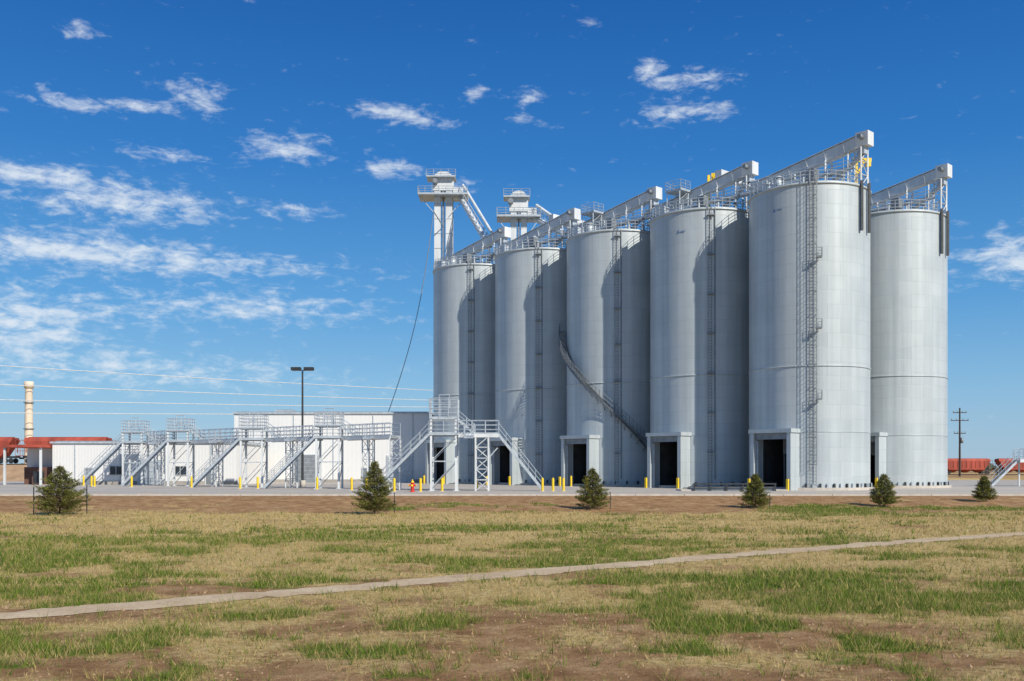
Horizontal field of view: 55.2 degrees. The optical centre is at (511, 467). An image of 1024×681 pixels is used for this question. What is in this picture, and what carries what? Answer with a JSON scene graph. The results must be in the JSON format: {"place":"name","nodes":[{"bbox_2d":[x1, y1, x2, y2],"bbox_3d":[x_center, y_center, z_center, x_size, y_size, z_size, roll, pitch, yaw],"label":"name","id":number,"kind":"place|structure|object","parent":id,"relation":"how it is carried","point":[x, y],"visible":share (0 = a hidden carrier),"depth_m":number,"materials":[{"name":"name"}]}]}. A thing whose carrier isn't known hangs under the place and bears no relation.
{"place":"outdoors","nodes":[
{"label":"outdoors","id":0,"kind":"place"},
{"bbox_2d":[0,445,51,484],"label":"open shed","id":1,"kind":"structure","parent":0,"point":[39,464],"depth_m":132.10,"materials":[{"name":"metal"}]},
{"bbox_2d":[0,471,1023,680],"bbox_3d":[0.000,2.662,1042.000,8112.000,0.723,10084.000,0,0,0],"label":"ground","id":2,"kind":"structure","parent":0,"point":[521,632],"depth_m":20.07,"materials":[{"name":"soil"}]},
{"bbox_2d":[0,465,26,480],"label":"rail embankment","id":3,"kind":"structure","parent":2,"relation":"on","point":[14,472],"depth_m":165.05,"materials":[{"name":"soil"}]},
{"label":"railway track","id":4,"kind":"structure","parent":3,"relation":"on","visible":0},
{"bbox_2d":[0,437,21,463],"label":"hopper rail car","id":5,"kind":"object","parent":4,"relation":"on","point":[9,441],"visible":0.8,"depth_m":169.18,"materials":[{"name":"metal"}]},
{"bbox_2d":[20,437,115,462],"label":"hopper rail car","id":6,"kind":"object","parent":4,"relation":"on","point":[37,440],"visible":0.2,"depth_m":168.65,"materials":[{"name":"metal"}]},
{"bbox_2d":[23,381,33,463],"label":"chimney","id":7,"kind":"object","parent":2,"relation":"on","point":[28,430],"visible":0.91,"depth_m":299.01,"materials":[{"name":"beige metal"}]},
{"bbox_2d":[26,465,91,514],"bbox_3d":[-27.627,1.348,60.057,3.761,3.364,3.562,0,0,0],"label":"spruce tree","id":8,"kind":"object","parent":2,"relation":"on","point":[66,493],"visible":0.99,"depth_m":59.73,"materials":[{"name":"green plant"}]},
{"bbox_2d":[86,485,87,513],"bbox_3d":[-26.036,2.079,60.000,0.102,1.975,0.075,0,0,0],"label":"tree stake","id":9,"kind":"object","parent":2,"relation":"on","point":[86,498],"visible":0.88,"depth_m":59.98,"materials":[{"name":"metal"}]},
{"bbox_2d":[50,435,268,484],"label":"white warehouse","id":10,"kind":"structure","parent":2,"relation":"on","point":[76,458],"depth_m":130.00,"materials":[{"name":"metal"}]},
{"bbox_2d":[109,466,186,474],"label":"windows","id":11,"kind":"structure","parent":10,"relation":"in","point":[113,470],"depth_m":129.85,"materials":[{"name":"black glass"}]},
{"bbox_2d":[84,460,214,484],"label":"doors","id":12,"kind":"structure","parent":10,"relation":"in","point":[151,464],"depth_m":129.82,"materials":[{"name":"grey metal"}]},
{"bbox_2d":[0,365,432,414],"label":"power line","id":13,"kind":"object","parent":2,"relation":"on","point":[189,392],"visible":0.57,"depth_m":317.15,"materials":[{"name":"white metal"}]},
{"bbox_2d":[349,459,396,513],"bbox_3d":[-8.637,1.181,61.205,2.952,3.670,2.858,0,0,39],"label":"spruce tree","id":14,"kind":"object","parent":2,"relation":"on","point":[374,501],"visible":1,"depth_m":61.04,"materials":[{"name":"green plant"}]},
{"bbox_2d":[21,463,999,469],"bbox_3d":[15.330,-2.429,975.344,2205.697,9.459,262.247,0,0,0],"label":"distant treeline","id":15,"kind":"object","parent":2,"relation":"on","point":[987,467],"visible":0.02,"depth_m":884.78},
{"bbox_2d":[0,494,1023,495],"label":"kerb","id":16,"kind":"structure","parent":2,"relation":"on","point":[508,494],"depth_m":79.38,"materials":[{"name":"concrete"}]},
{"bbox_2d":[2,550,1022,680],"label":"soil clods","id":17,"kind":"object","parent":2,"relation":"on","point":[650,641],"visible":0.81,"depth_m":16.59,"materials":[{"name":"brown soil"}]},
{"bbox_2d":[574,467,609,508],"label":"spruce tree","id":18,"kind":"object","parent":2,"relation":"on","point":[590,495],"visible":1,"depth_m":66.77,"materials":[{"name":"green plant"}]},
{"bbox_2d":[737,473,772,507],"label":"spruce tree","id":19,"kind":"object","parent":2,"relation":"on","point":[749,497],"visible":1,"depth_m":67.80,"materials":[{"name":"green plant"}]},
{"bbox_2d":[869,474,901,505],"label":"spruce tree","id":20,"kind":"object","parent":2,"relation":"on","point":[885,491],"visible":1,"depth_m":68.77,"materials":[{"name":"green plant"}]},
{"bbox_2d":[951,408,968,475],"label":"utility pole","id":21,"kind":"object","parent":2,"relation":"on","point":[960,433],"visible":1,"depth_m":249.83,"materials":[{"name":"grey wood"}]},
{"bbox_2d":[971,475,998,500],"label":"spruce tree","id":22,"kind":"object","parent":2,"relation":"on","point":[986,491],"visible":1,"depth_m":72.82,"materials":[{"name":"green plant"}]},
{"bbox_2d":[0,480,1023,494],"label":"pavement","id":23,"kind":"structure","parent":0,"point":[957,487],"depth_m":100.94,"materials":[{"name":"concrete"}]},
{"bbox_2d":[82,475,84,485],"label":"yellow bollard","id":24,"kind":"object","parent":23,"relation":"on","point":[83,480],"visible":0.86,"depth_m":119.93,"materials":[{"name":"metal"}]},
{"bbox_2d":[89,476,92,486],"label":"yellow bollard","id":25,"kind":"object","parent":23,"relation":"on","point":[91,481],"visible":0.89,"depth_m":115.93,"materials":[{"name":"metal"}]},
{"bbox_2d":[92,476,96,486],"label":"yellow bollard","id":26,"kind":"object","parent":23,"relation":"on","point":[94,481],"visible":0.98,"depth_m":114.44,"materials":[{"name":"metal"}]},
{"bbox_2d":[79,417,176,485],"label":"access platform","id":27,"kind":"structure","parent":23,"relation":"on","point":[147,442],"depth_m":124.47,"materials":[{"name":"grey metal"}]},
{"bbox_2d":[121,415,247,486],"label":"access platform","id":28,"kind":"structure","parent":23,"relation":"on","point":[152,455],"depth_m":119.18,"materials":[{"name":"grey metal"}]},
{"bbox_2d":[189,476,193,487],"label":"yellow bollard","id":29,"kind":"object","parent":23,"relation":"on","point":[191,481],"visible":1,"depth_m":109.92,"materials":[{"name":"metal"}]},
{"bbox_2d":[192,412,322,487],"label":"access platform","id":30,"kind":"structure","parent":23,"relation":"on","point":[277,438],"depth_m":111.50,"materials":[{"name":"grey metal"}]},
{"bbox_2d":[291,367,313,486],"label":"street lamp","id":31,"kind":"object","parent":23,"relation":"on","point":[302,482],"visible":1,"depth_m":114.89,"materials":[{"name":"metal"}]},
{"bbox_2d":[263,408,400,489],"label":"access platform","id":32,"kind":"structure","parent":23,"relation":"on","point":[340,437],"depth_m":104.39,"materials":[{"name":"grey metal"}]},
{"bbox_2d":[234,414,432,478],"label":"walls","id":33,"kind":"structure","parent":23,"relation":"on","point":[352,459],"depth_m":148.00,"materials":[{"name":"white metal"}]},
{"bbox_2d":[232,410,432,482],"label":"roof and trim","id":34,"kind":"structure","parent":33,"relation":"on","point":[293,412],"depth_m":147.89,"materials":[{"name":"metal"}]},
{"bbox_2d":[294,454,411,482],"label":"doors","id":35,"kind":"structure","parent":33,"relation":"in","point":[309,469],"depth_m":147.81,"materials":[{"name":"grey metal"}]},
{"bbox_2d":[388,211,442,411],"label":"guy cable","id":36,"kind":"object","parent":33,"relation":"attached to","point":[419,303],"visible":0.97,"depth_m":149.96,"materials":[{"name":"grey metal"}]},
{"bbox_2d":[349,477,353,490],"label":"yellow bollard","id":37,"kind":"object","parent":23,"relation":"on","point":[351,483],"visible":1,"depth_m":96.43,"materials":[{"name":"metal"}]},
{"bbox_2d":[392,478,396,491],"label":"yellow bollard","id":38,"kind":"object","parent":23,"relation":"on","point":[394,484],"visible":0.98,"depth_m":91.40,"materials":[{"name":"metal"}]},
{"bbox_2d":[408,479,415,491],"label":"fire hydrant","id":39,"kind":"object","parent":23,"relation":"on","point":[412,484],"visible":0.99,"depth_m":90.38,"materials":[{"name":"red metal"}]},
{"bbox_2d":[418,478,422,491],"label":"yellow bollard","id":40,"kind":"object","parent":23,"relation":"on","point":[420,484],"visible":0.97,"depth_m":90.92,"materials":[{"name":"metal"}]},
{"bbox_2d":[440,478,443,491],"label":"yellow bollard","id":41,"kind":"object","parent":23,"relation":"on","point":[441,485],"visible":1,"depth_m":92.39,"materials":[{"name":"metal"}]},
{"bbox_2d":[375,394,541,490],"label":"access platform","id":42,"kind":"structure","parent":23,"relation":"on","point":[456,434],"depth_m":94.59,"materials":[{"name":"grey metal"}]},
{"bbox_2d":[423,254,494,483],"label":"grain silo","id":43,"kind":"object","parent":23,"relation":"on","point":[464,333],"visible":0.65,"depth_m":136.28,"materials":[{"name":"paint"}]},
{"bbox_2d":[418,169,499,261],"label":"bucket elevator","id":44,"kind":"object","parent":43,"relation":"on","point":[446,191],"visible":0.45,"depth_m":159.23,"materials":[{"name":"grey metal"}]},
{"bbox_2d":[485,239,566,484],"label":"grain silo","id":45,"kind":"object","parent":23,"relation":"on","point":[530,364],"visible":0.77,"depth_m":126.61,"materials":[{"name":"paint"}]},
{"bbox_2d":[496,188,568,239],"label":"bucket elevator","id":46,"kind":"object","parent":45,"relation":"on","point":[518,200],"visible":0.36,"depth_m":145.57,"materials":[{"name":"grey metal"}]},
{"bbox_2d":[541,478,543,490],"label":"yellow bollard","id":47,"kind":"object","parent":23,"relation":"on","point":[542,484],"visible":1,"depth_m":93.13,"materials":[{"name":"metal"}]},
{"bbox_2d":[562,478,564,490],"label":"yellow bollard","id":48,"kind":"object","parent":23,"relation":"on","point":[563,484],"visible":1,"depth_m":93.13,"materials":[{"name":"metal"}]},
{"bbox_2d":[558,219,649,486],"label":"grain silo","id":49,"kind":"object","parent":23,"relation":"on","point":[607,346],"visible":0.73,"depth_m":116.88,"materials":[{"name":"paint"}]},
{"bbox_2d":[435,130,873,268],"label":"overhead conveyor","id":50,"kind":"object","parent":49,"relation":"on","point":[745,173],"visible":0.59,"depth_m":112.25,"materials":[{"name":"grey metal"}]},
{"bbox_2d":[644,196,748,487],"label":"grain silo","id":51,"kind":"object","parent":23,"relation":"on","point":[699,343],"visible":0.83,"depth_m":107.23,"materials":[{"name":"paint"}]},
{"bbox_2d":[707,173,714,206],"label":"yellow hoist","id":52,"kind":"object","parent":51,"relation":"attached to","point":[712,176],"visible":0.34,"depth_m":112.82,"materials":[{"name":"metal"}]},
{"bbox_2d":[676,483,787,490],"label":"truck scale","id":53,"kind":"object","parent":23,"relation":"on","point":[720,488],"visible":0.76,"depth_m":94.70,"materials":[{"name":"concrete"}]},
{"bbox_2d":[747,167,873,490],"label":"grain silo","id":54,"kind":"object","parent":23,"relation":"on","point":[809,335],"visible":0.96,"depth_m":97.60,"materials":[{"name":"paint"}]},
{"bbox_2d":[853,158,871,182],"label":"yellow hoist","id":55,"kind":"object","parent":54,"relation":"attached to","point":[870,160],"visible":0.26,"depth_m":103.76,"materials":[{"name":"metal"}]},
{"bbox_2d":[870,199,950,487],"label":"grain silo","id":56,"kind":"object","parent":23,"relation":"on","point":[909,354],"visible":0.55,"depth_m":107.94,"materials":[{"name":"paint"}]},
{"bbox_2d":[871,163,951,255],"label":"overhead conveyor","id":57,"kind":"object","parent":56,"relation":"on","point":[940,175],"visible":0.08,"depth_m":109.74,"materials":[{"name":"grey metal"}]},
{"bbox_2d":[989,448,1023,485],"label":"access platform","id":58,"kind":"structure","parent":23,"relation":"on","point":[1012,464],"depth_m":118.47,"materials":[{"name":"grey metal"}]},
{"bbox_2d":[0,532,1023,618],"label":"dirt path","id":59,"kind":"structure","parent":0,"point":[139,605],"depth_m":24.52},
{"bbox_2d":[0,0,1023,467],"label":"sky","id":60,"kind":"structure","parent":0,"point":[217,189],"materials":[{"name":"blue"}]},
{"bbox_2d":[948,474,1023,474],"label":"railway track","id":61,"kind":"structure","parent":0,"point":[984,474],"depth_m":289.21,"materials":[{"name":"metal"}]},
{"bbox_2d":[948,458,992,473],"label":"hopper rail car","id":62,"kind":"object","parent":61,"relation":"on","point":[978,465],"visible":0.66,"depth_m":288.49,"materials":[{"name":"metal"}]},
{"bbox_2d":[993,458,1023,473],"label":"hopper rail car","id":63,"kind":"object","parent":61,"relation":"on","point":[998,461],"visible":0.51,"depth_m":288.75,"materials":[{"name":"metal"}]}
]}

